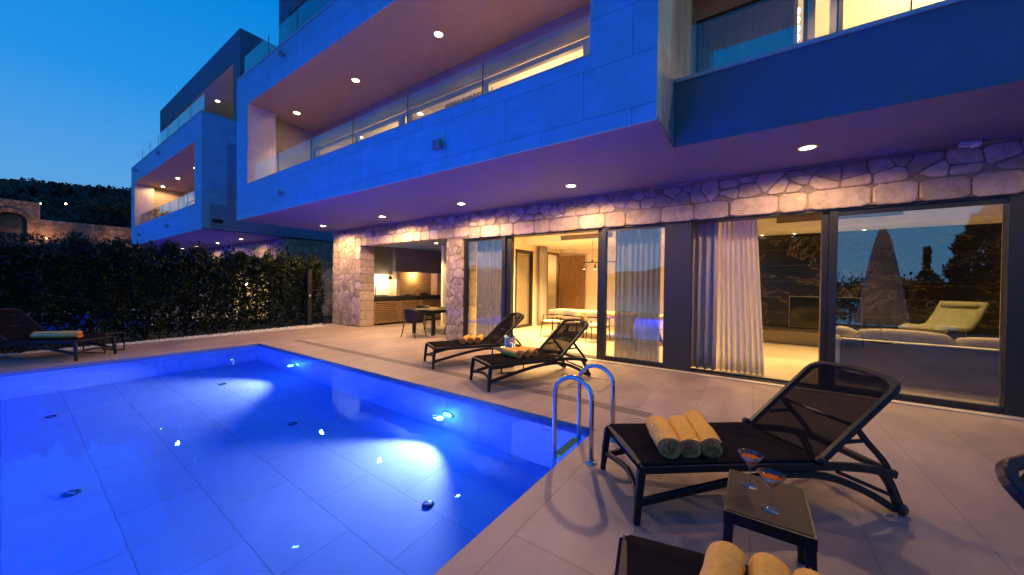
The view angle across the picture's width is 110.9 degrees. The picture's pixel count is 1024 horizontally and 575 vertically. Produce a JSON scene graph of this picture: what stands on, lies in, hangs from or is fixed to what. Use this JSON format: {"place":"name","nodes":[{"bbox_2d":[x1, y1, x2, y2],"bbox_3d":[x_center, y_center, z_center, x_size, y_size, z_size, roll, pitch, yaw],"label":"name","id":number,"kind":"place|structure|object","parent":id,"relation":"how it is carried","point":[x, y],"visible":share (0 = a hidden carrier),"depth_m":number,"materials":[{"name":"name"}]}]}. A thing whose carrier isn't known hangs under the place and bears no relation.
{"place":"outdoors","nodes":[
{"label":"outdoors","id":0,"kind":"place"},
{"bbox_2d":[0,194,199,309],"bbox_3d":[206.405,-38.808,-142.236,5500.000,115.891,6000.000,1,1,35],"label":"ground","id":1,"kind":"structure","parent":0,"point":[51,219],"depth_m":34.34,"materials":[{"name":"brown soil"}]},
{"bbox_2d":[0,177,130,225],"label":"hillside woods","id":2,"kind":"object","parent":1,"relation":"on","point":[32,190],"visible":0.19,"depth_m":62.69,"materials":[{"name":"green plant"}]},
{"bbox_2d":[43,193,130,227],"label":"pine tree","id":3,"kind":"object","parent":1,"relation":"on","point":[103,206],"visible":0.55,"depth_m":41.47,"materials":[{"name":"green plant"}]},
{"bbox_2d":[0,198,191,250],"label":"old stone wall","id":4,"kind":"structure","parent":1,"relation":"on","point":[19,216],"depth_m":35.82,"materials":[{"name":"brown stone"}]},
{"bbox_2d":[0,230,198,300],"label":"hillside scrub","id":5,"kind":"object","parent":1,"relation":"on","point":[32,238],"visible":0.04,"depth_m":31.82,"materials":[{"name":"green plant"}]},
{"bbox_2d":[131,28,333,317],"bbox_3d":[-13.375,-4.384,20.137,12.210,11.520,10.005,1,1,35],"label":"villa","id":6,"kind":"object","parent":1,"relation":"on","point":[183,182],"visible":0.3,"depth_m":15.49,"materials":[{"name":"paint"}]},
{"bbox_2d":[184,198,194,206],"bbox_3d":[-17.867,-3.819,19.791,3.200,2.320,0.090,1,1,35],"label":"window","id":7,"kind":"structure","parent":6,"relation":"in","point":[185,203],"depth_m":20.38,"materials":[{"name":"grey"}]},
{"bbox_2d":[0,0,278,188],"label":"sky","id":8,"kind":"structure","parent":0,"point":[85,85],"materials":[{"name":"blue"}]},
{"bbox_2d":[0,315,439,353],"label":"garden bed","id":9,"kind":"object","parent":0,"point":[327,319],"visible":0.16,"depth_m":10.88,"materials":[{"name":"soil"}]},
{"bbox_2d":[0,231,324,352],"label":"hedge","id":10,"kind":"object","parent":9,"relation":"on","point":[109,266],"visible":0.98,"depth_m":9.21,"materials":[{"name":"green plant"}]},
{"bbox_2d":[0,323,331,355],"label":"gravel strip","id":11,"kind":"object","parent":9,"relation":"on","point":[228,333],"visible":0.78,"depth_m":9.61,"materials":[{"name":"white gravel"}]},
{"bbox_2d":[306,269,312,325],"bbox_3d":[-7.195,0.395,12.486,0.160,2.075,0.160,1,1,35],"label":"garden post","id":12,"kind":"object","parent":9,"relation":"on","point":[309,297],"visible":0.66,"depth_m":12.44,"materials":[{"name":"black metal"}]},
{"bbox_2d":[0,345,588,574],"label":"water","id":13,"kind":"structure","parent":0,"point":[256,460],"depth_m":3.02,"materials":[{"name":"blue liquid"}]},
{"bbox_2d":[0,319,1023,574],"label":"deck","id":14,"kind":"structure","parent":0,"point":[572,513],"depth_m":2.79,"materials":[{"name":"tile"}]},
{"bbox_2d":[0,308,116,360],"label":"sun lounger","id":15,"kind":"object","parent":14,"relation":"on","point":[18,327],"visible":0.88,"depth_m":6.86,"materials":[{"name":"black plastic"}]},
{"bbox_2d":[30,331,51,337],"bbox_3d":[-9.048,0.918,6.862,0.424,0.134,0.146,1,1,-12],"label":"rolled towel","id":16,"kind":"object","parent":15,"relation":"on","point":[39,334],"visible":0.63,"depth_m":6.79,"materials":[{"name":"fabric"}]},
{"bbox_2d":[47,331,82,337],"bbox_3d":[-8.739,0.918,6.904,0.444,0.140,0.153,1,1,-16],"label":"rolled towel","id":17,"kind":"object","parent":15,"relation":"on","point":[63,334],"visible":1,"depth_m":6.86,"materials":[{"name":"fabric"}]},
{"bbox_2d":[83,332,124,352],"bbox_3d":[-8.654,1.163,7.481,0.480,0.399,0.400,1,1,0],"label":"side table","id":18,"kind":"object","parent":14,"relation":"on","point":[102,333],"visible":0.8,"depth_m":7.40,"materials":[{"name":"black plastic"}]},
{"bbox_2d":[0,343,594,574],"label":"swimming pool","id":19,"kind":"structure","parent":14,"relation":"in","point":[570,425],"depth_m":5.92,"materials":[{"name":"tile"}]},
{"bbox_2d":[401,309,426,338],"bbox_3d":[-2.814,1.004,10.078,0.621,0.823,0.557,1,1,27],"label":"tub chair","id":20,"kind":"object","parent":14,"relation":"on","point":[413,316],"visible":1,"depth_m":9.86,"materials":[{"name":"black plastic"}]},
{"bbox_2d":[293,340,651,417],"bbox_3d":[-2.010,1.456,6.732,8.900,0.002,0.165,1,1,35],"label":"drain grate","id":21,"kind":"object","parent":14,"relation":"on","point":[511,386],"visible":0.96,"depth_m":5.52,"materials":[{"name":"grey"}]},
{"bbox_2d":[424,312,523,368],"bbox_3d":[-0.718,0.997,7.058,1.934,0.952,0.730,0,1,-26],"label":"sun lounger","id":22,"kind":"object","parent":14,"relation":"on","point":[506,325],"visible":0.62,"depth_m":6.94,"materials":[{"name":"black plastic"}]},
{"bbox_2d":[460,335,469,343],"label":"rolled towel","id":23,"kind":"object","parent":22,"relation":"on","point":[463,340],"visible":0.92,"depth_m":6.79,"materials":[{"name":"beige fabric"}]},
{"bbox_2d":[467,335,476,343],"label":"rolled towel","id":24,"kind":"object","parent":22,"relation":"on","point":[470,340],"visible":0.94,"depth_m":6.85,"materials":[{"name":"beige fabric"}]},
{"bbox_2d":[474,334,483,342],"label":"rolled towel","id":25,"kind":"object","parent":22,"relation":"on","point":[479,338],"visible":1,"depth_m":6.92,"materials":[{"name":"beige fabric"}]},
{"bbox_2d":[491,347,523,373],"bbox_3d":[-0.076,1.286,6.308,0.480,0.399,0.400,0,1,-29],"label":"side table","id":26,"kind":"object","parent":14,"relation":"on","point":[497,349],"visible":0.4,"depth_m":6.26,"materials":[{"name":"black plastic"}]},
{"bbox_2d":[469,318,590,391],"bbox_3d":[0.339,1.023,5.819,1.934,0.952,0.730,0,1,-29],"label":"sun lounger","id":27,"kind":"object","parent":14,"relation":"on","point":[558,343],"visible":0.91,"depth_m":5.77,"materials":[{"name":"black plastic"}]},
{"bbox_2d":[502,347,521,357],"bbox_3d":[-0.002,1.050,5.678,0.142,0.130,0.429,0,1,-38],"label":"rolled towel","id":28,"kind":"object","parent":27,"relation":"on","point":[511,352],"visible":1,"depth_m":5.60,"materials":[{"name":"fabric"}]},
{"bbox_2d":[512,347,529,357],"bbox_3d":[0.131,1.050,5.749,0.143,0.130,0.425,0,1,-38],"label":"rolled towel","id":29,"kind":"object","parent":27,"relation":"on","point":[525,352],"visible":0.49,"depth_m":5.62,"materials":[{"name":"beige fabric"}]},
{"bbox_2d":[519,346,538,356],"bbox_3d":[0.262,1.052,5.822,0.143,0.130,0.429,0,1,-38],"label":"rolled towel","id":30,"kind":"object","parent":27,"relation":"on","point":[534,352],"visible":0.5,"depth_m":5.70,"materials":[{"name":"beige fabric"}]},
{"bbox_2d":[552,364,615,465],"bbox_3d":[0.703,1.699,3.403,0.452,1.830,0.664,1,1,35],"label":"pool ladder","id":31,"kind":"object","parent":14,"relation":"attached to","point":[590,461],"visible":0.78,"depth_m":3.26,"materials":[{"name":"silver metal"}]},
{"bbox_2d":[567,376,615,391],"bbox_3d":[1.253,1.510,5.538,0.530,0.003,0.700,1,1,35],"label":"access cover","id":32,"kind":"object","parent":14,"relation":"on","point":[592,377],"visible":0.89,"depth_m":5.48,"materials":[{"name":"grey metal"}]},
{"bbox_2d":[236,0,1023,420],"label":"villa","id":33,"kind":"object","parent":14,"relation":"on","point":[870,152],"visible":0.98,"depth_m":6.47,"materials":[{"name":"paint"}]},
{"bbox_2d":[315,132,355,157],"bbox_3d":[-5.829,-3.607,11.620,2.500,2.410,0.090,1,1,35],"label":"window","id":34,"kind":"structure","parent":33,"relation":"in","point":[347,137],"depth_m":11.61,"materials":[{"name":"grey"}]},
{"bbox_2d":[356,114,400,141],"bbox_3d":[-3.914,-3.569,10.303,2.150,2.410,0.090,1,1,35],"label":"window","id":35,"kind":"structure","parent":33,"relation":"in","point":[394,119],"depth_m":10.24,"materials":[{"name":"grey"}]},
{"bbox_2d":[374,284,440,323],"bbox_3d":[-4.183,0.594,14.078,0.600,1.424,3.360,1,1,35],"label":"kitchen counter","id":36,"kind":"object","parent":33,"relation":"on","point":[388,309],"visible":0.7,"depth_m":13.37,"materials":[{"name":"brown wood"}]},
{"bbox_2d":[374,301,398,323],"bbox_3d":[-4.643,0.906,13.005,0.070,0.790,1.030,1,1,35],"label":"slatted door","id":37,"kind":"structure","parent":36,"relation":"in","point":[388,302],"depth_m":12.97,"materials":[{"name":"brown wood"}]},
{"bbox_2d":[398,300,420,321],"bbox_3d":[-4.030,0.905,13.895,0.070,0.790,1.030,1,1,35],"label":"slatted door","id":38,"kind":"structure","parent":36,"relation":"in","point":[400,318],"depth_m":13.63,"materials":[{"name":"brown wood"}]},
{"bbox_2d":[421,299,439,318],"bbox_3d":[-3.417,0.904,14.784,0.070,0.790,1.030,1,1,35],"label":"slatted door","id":39,"kind":"structure","parent":36,"relation":"in","point":[434,300],"depth_m":14.90,"materials":[{"name":"brown wood"}]},
{"bbox_2d":[416,304,435,328],"bbox_3d":[-2.902,0.987,11.715,0.557,0.823,0.621,1,1,35],"label":"tub chair","id":40,"kind":"object","parent":33,"relation":"on","point":[427,315],"visible":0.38,"depth_m":11.93,"materials":[{"name":"grey fabric"}]},
{"bbox_2d":[412,307,445,335],"bbox_3d":[-2.172,1.037,11.333,1.000,0.745,1.900,1,1,35],"label":"outdoor table","id":41,"kind":"object","parent":33,"relation":"on","point":[434,311],"visible":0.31,"depth_m":10.50,"materials":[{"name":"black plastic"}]},
{"bbox_2d":[401,79,484,124],"bbox_3d":[-1.815,-3.527,8.855,2.950,2.410,0.090,1,1,35],"label":"window","id":42,"kind":"structure","parent":33,"relation":"in","point":[479,84],"depth_m":8.73,"materials":[{"name":"clear glass"}]},
{"bbox_2d":[445,87,492,107],"bbox_3d":[-1.148,-3.595,8.984,1.608,2.520,0.162,1,1,35],"label":"curtain","id":43,"kind":"object","parent":33,"relation":"hanging from","point":[462,100],"visible":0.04,"depth_m":9.01,"materials":[{"name":"white fabric"}]},
{"bbox_2d":[476,240,501,336],"bbox_3d":[-0.507,0.075,9.360,1.156,2.690,0.146,1,1,35],"label":"curtain","id":44,"kind":"object","parent":33,"relation":"hanging from","point":[488,287],"visible":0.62,"depth_m":9.45,"materials":[{"name":"white fabric"}]},
{"bbox_2d":[514,249,532,328],"bbox_3d":[0.402,0.044,12.625,0.100,2.748,1.150,1,1,35],"label":"side door","id":45,"kind":"structure","parent":33,"relation":"in","point":[516,250],"depth_m":13.01,"materials":[{"name":"metal"}]},
{"bbox_2d":[485,37,588,92],"bbox_3d":[0.421,-3.483,7.316,2.480,2.410,0.090,1,1,35],"label":"window","id":46,"kind":"structure","parent":33,"relation":"in","point":[583,44],"depth_m":7.18,"materials":[{"name":"grey"}]},
{"bbox_2d":[538,245,546,324],"bbox_3d":[1.159,-0.083,13.351,0.147,2.970,0.604,1,1,35],"label":"curtain","id":47,"kind":"object","parent":33,"relation":"hanging from","point":[542,301],"visible":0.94,"depth_m":13.25,"materials":[{"name":"beige fabric"}]},
{"bbox_2d":[540,309,563,335],"bbox_3d":[1.238,1.035,10.493,0.610,0.832,0.612,0,1,-43],"label":"dining chair","id":48,"kind":"object","parent":33,"relation":"on","point":[553,313],"visible":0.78,"depth_m":10.25,"materials":[{"name":"beige fabric"}]},
{"bbox_2d":[559,255,584,321],"bbox_3d":[2.436,0.069,14.398,1.081,2.720,0.139,1,1,35],"label":"wooden door","id":49,"kind":"structure","parent":33,"relation":"in","point":[572,273],"depth_m":14.39,"materials":[{"name":"brown wood"}]},
{"bbox_2d":[560,310,583,337],"bbox_3d":[1.690,1.046,10.063,0.610,0.832,0.612,1,1,35],"label":"dining chair","id":50,"kind":"object","parent":33,"relation":"on","point":[566,314],"visible":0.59,"depth_m":9.81,"materials":[{"name":"white fabric"}]},
{"bbox_2d":[585,312,609,341],"bbox_3d":[2.334,1.059,9.583,0.610,0.832,0.612,1,1,30],"label":"dining chair","id":51,"kind":"object","parent":33,"relation":"on","point":[591,316],"visible":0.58,"depth_m":9.47,"materials":[{"name":"white fabric"}]},
{"bbox_2d":[583,241,614,268],"bbox_3d":[3.240,-1.052,11.125,2.120,0.932,0.072,1,1,35],"label":"pendant lamp","id":52,"kind":"object","parent":33,"relation":"hanging from","point":[592,260],"visible":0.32,"depth_m":11.54,"materials":[{"name":"black metal"}]},
{"bbox_2d":[557,309,662,341],"bbox_3d":[2.735,1.102,10.260,3.200,0.767,1.000,1,1,35],"label":"dining table","id":53,"kind":"object","parent":33,"relation":"on","point":[611,314],"visible":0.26,"depth_m":10.18,"materials":[{"name":"white wood"}]},
{"bbox_2d":[614,228,660,361],"bbox_3d":[2.560,0.136,7.246,0.907,2.690,0.144,1,1,35],"label":"curtain","id":54,"kind":"object","parent":33,"relation":"hanging from","point":[637,294],"visible":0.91,"depth_m":7.22,"materials":[{"name":"white fabric"}]},
{"bbox_2d":[691,222,718,369],"bbox_3d":[3.565,0.042,6.517,0.406,2.920,0.140,1,1,35],"label":"curtain","id":55,"kind":"object","parent":33,"relation":"hanging from","point":[704,296],"visible":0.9,"depth_m":6.51,"materials":[{"name":"white fabric"}]},
{"bbox_2d":[717,219,764,375],"bbox_3d":[4.092,0.051,6.285,0.718,2.920,0.156,1,1,35],"label":"curtain","id":56,"kind":"object","parent":33,"relation":"hanging from","point":[739,339],"visible":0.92,"depth_m":6.29,"materials":[{"name":"white fabric"}]},
{"bbox_2d":[699,0,797,71],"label":"glass railing","id":57,"kind":"object","parent":33,"relation":"hanging from","point":[772,25],"visible":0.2,"depth_m":6.03,"materials":[{"name":"clear glass"}]},
{"bbox_2d":[695,0,807,72],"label":"window","id":58,"kind":"structure","parent":33,"relation":"in","point":[753,3],"depth_m":5.97,"materials":[{"name":"metal"}]},
{"bbox_2d":[797,7,799,40],"bbox_3d":[4.869,-4.633,6.052,0.120,0.830,0.114,1,1,35],"label":"chandelier","id":59,"kind":"object","parent":33,"relation":"hanging from","point":[798,22],"visible":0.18,"depth_m":6.00,"materials":[{"name":"silver metal"}]},
{"bbox_2d":[807,0,838,39],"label":"curtain","id":60,"kind":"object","parent":33,"relation":"in","point":[833,4],"depth_m":5.33,"materials":[{"name":"grey fabric"}]},
{"bbox_2d":[789,296,862,330],"bbox_3d":[8.079,0.674,9.129,1.430,0.860,0.200,1,1,35],"label":"television","id":61,"kind":"object","parent":33,"relation":"on","point":[803,311],"visible":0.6,"depth_m":9.20,"materials":[{"name":"grey"}]},
{"bbox_2d":[838,0,843,30],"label":"window","id":62,"kind":"structure","parent":33,"relation":"in","point":[840,6],"depth_m":5.17,"materials":[{"name":"metal"}]},
{"bbox_2d":[835,334,998,394],"bbox_3d":[7.176,1.200,5.377,3.670,0.700,0.975,1,1,38],"label":"sofa","id":63,"kind":"object","parent":33,"relation":"on","point":[970,369],"visible":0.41,"depth_m":5.39,"materials":[{"name":"fabric"}]},
{"bbox_2d":[836,326,856,337],"bbox_3d":[6.019,0.911,6.359,0.500,0.420,0.150,11,-10,-5],"label":"cushion","id":64,"kind":"object","parent":63,"relation":"on","point":[844,332],"visible":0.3,"depth_m":6.30,"materials":[{"name":"fabric"}]},
{"bbox_2d":[854,329,954,345],"bbox_3d":[6.461,0.913,5.839,1.150,0.440,0.200,1,-13,38],"label":"cushion","id":65,"kind":"object","parent":63,"relation":"on","point":[910,336],"visible":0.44,"depth_m":5.77,"materials":[{"name":"fabric"}]},
{"bbox_2d":[954,337,999,348],"bbox_3d":[7.326,0.960,5.192,1.100,0.420,0.200,1,-13,38],"label":"cushion","id":66,"kind":"object","parent":63,"relation":"on","point":[984,342],"visible":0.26,"depth_m":5.33,"materials":[{"name":"fabric"}]},
{"bbox_2d":[898,301,989,336],"bbox_3d":[8.025,0.919,6.580,1.101,1.320,0.620,1,1,-10],"label":"lounge chair","id":67,"kind":"object","parent":33,"relation":"on","point":[945,317],"visible":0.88,"depth_m":6.53,"materials":[{"name":"beige fabric"}]},
{"bbox_2d":[614,535,748,574],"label":"sun lounger","id":68,"kind":"object","parent":14,"relation":"on","point":[636,555],"visible":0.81,"depth_m":1.51,"materials":[{"name":"black plastic"}]},
{"bbox_2d":[699,541,746,574],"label":"rolled towel","id":69,"kind":"object","parent":68,"relation":"on","point":[724,558],"visible":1,"depth_m":1.36,"materials":[{"name":"yellow fabric"}]},
{"bbox_2d":[748,552,790,574],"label":"rolled towel","id":70,"kind":"object","parent":68,"relation":"on","point":[762,563],"visible":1,"depth_m":1.34,"materials":[{"name":"yellow fabric"}]},
{"bbox_2d":[793,568,820,574],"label":"rolled towel","id":71,"kind":"object","parent":68,"relation":"on","point":[803,571],"visible":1,"depth_m":1.32,"materials":[{"name":"yellow fabric"}]},
{"bbox_2d":[600,361,908,525],"bbox_3d":[1.740,1.072,2.691,1.934,0.952,0.730,1,1,-4],"label":"sun lounger","id":72,"kind":"object","parent":14,"relation":"on","point":[810,420],"visible":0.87,"depth_m":2.52,"materials":[{"name":"black plastic"}]},
{"bbox_2d":[646,416,681,458],"bbox_3d":[1.107,1.085,2.600,0.163,0.149,0.488,1,1,11],"label":"rolled towel","id":73,"kind":"object","parent":72,"relation":"on","point":[665,438],"visible":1,"depth_m":2.45,"materials":[{"name":"beige fabric"}]},
{"bbox_2d":[668,414,701,457],"bbox_3d":[1.272,1.090,2.621,0.155,0.142,0.530,1,1,17],"label":"rolled towel","id":74,"kind":"object","parent":72,"relation":"on","point":[684,430],"visible":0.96,"depth_m":2.45,"materials":[{"name":"beige fabric"}]},
{"bbox_2d":[683,409,722,458],"bbox_3d":[1.429,1.091,2.672,0.160,0.146,0.630,1,1,16],"label":"rolled towel","id":75,"kind":"object","parent":72,"relation":"on","point":[709,440],"visible":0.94,"depth_m":2.48,"materials":[{"name":"beige fabric"}]},
{"bbox_2d":[723,469,817,571],"bbox_3d":[1.362,1.340,1.892,0.383,0.421,0.513,1,1,35],"label":"side table","id":76,"kind":"object","parent":14,"relation":"on","point":[792,523],"visible":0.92,"depth_m":1.78,"materials":[{"name":"black plastic"}]},
{"bbox_2d":[737,449,763,489],"bbox_3d":[1.355,1.037,2.006,0.125,0.181,0.125,1,1,35],"label":"cocktail glass","id":77,"kind":"object","parent":76,"relation":"on","point":[751,460],"visible":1,"depth_m":1.99,"materials":[{"name":"clear glass"}]},
{"bbox_2d":[757,469,786,514],"bbox_3d":[1.316,1.038,1.790,0.125,0.181,0.125,1,1,35],"label":"cocktail glass","id":78,"kind":"object","parent":76,"relation":"on","point":[772,481],"visible":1,"depth_m":1.78,"materials":[{"name":"clear glass"}]},
{"bbox_2d":[995,454,1023,509],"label":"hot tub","id":79,"kind":"object","parent":14,"relation":"on","point":[1007,471],"visible":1,"depth_m":1.26,"materials":[{"name":"black plastic"}]},
{"bbox_3d":[-0.046,1.079,6.311,0.380,0.014,0.380,1,1,35],"label":"serving tray","id":80,"kind":"object","parent":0,"visible":0},
{"bbox_2d":[504,335,516,347],"bbox_3d":[-0.032,0.974,6.298,0.231,0.215,0.223,1,1,-10],"label":"ice bucket","id":81,"kind":"object","parent":80,"relation":"on","point":[510,342],"visible":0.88,"depth_m":6.22,"materials":[{"name":"silver metal"}]}
]}

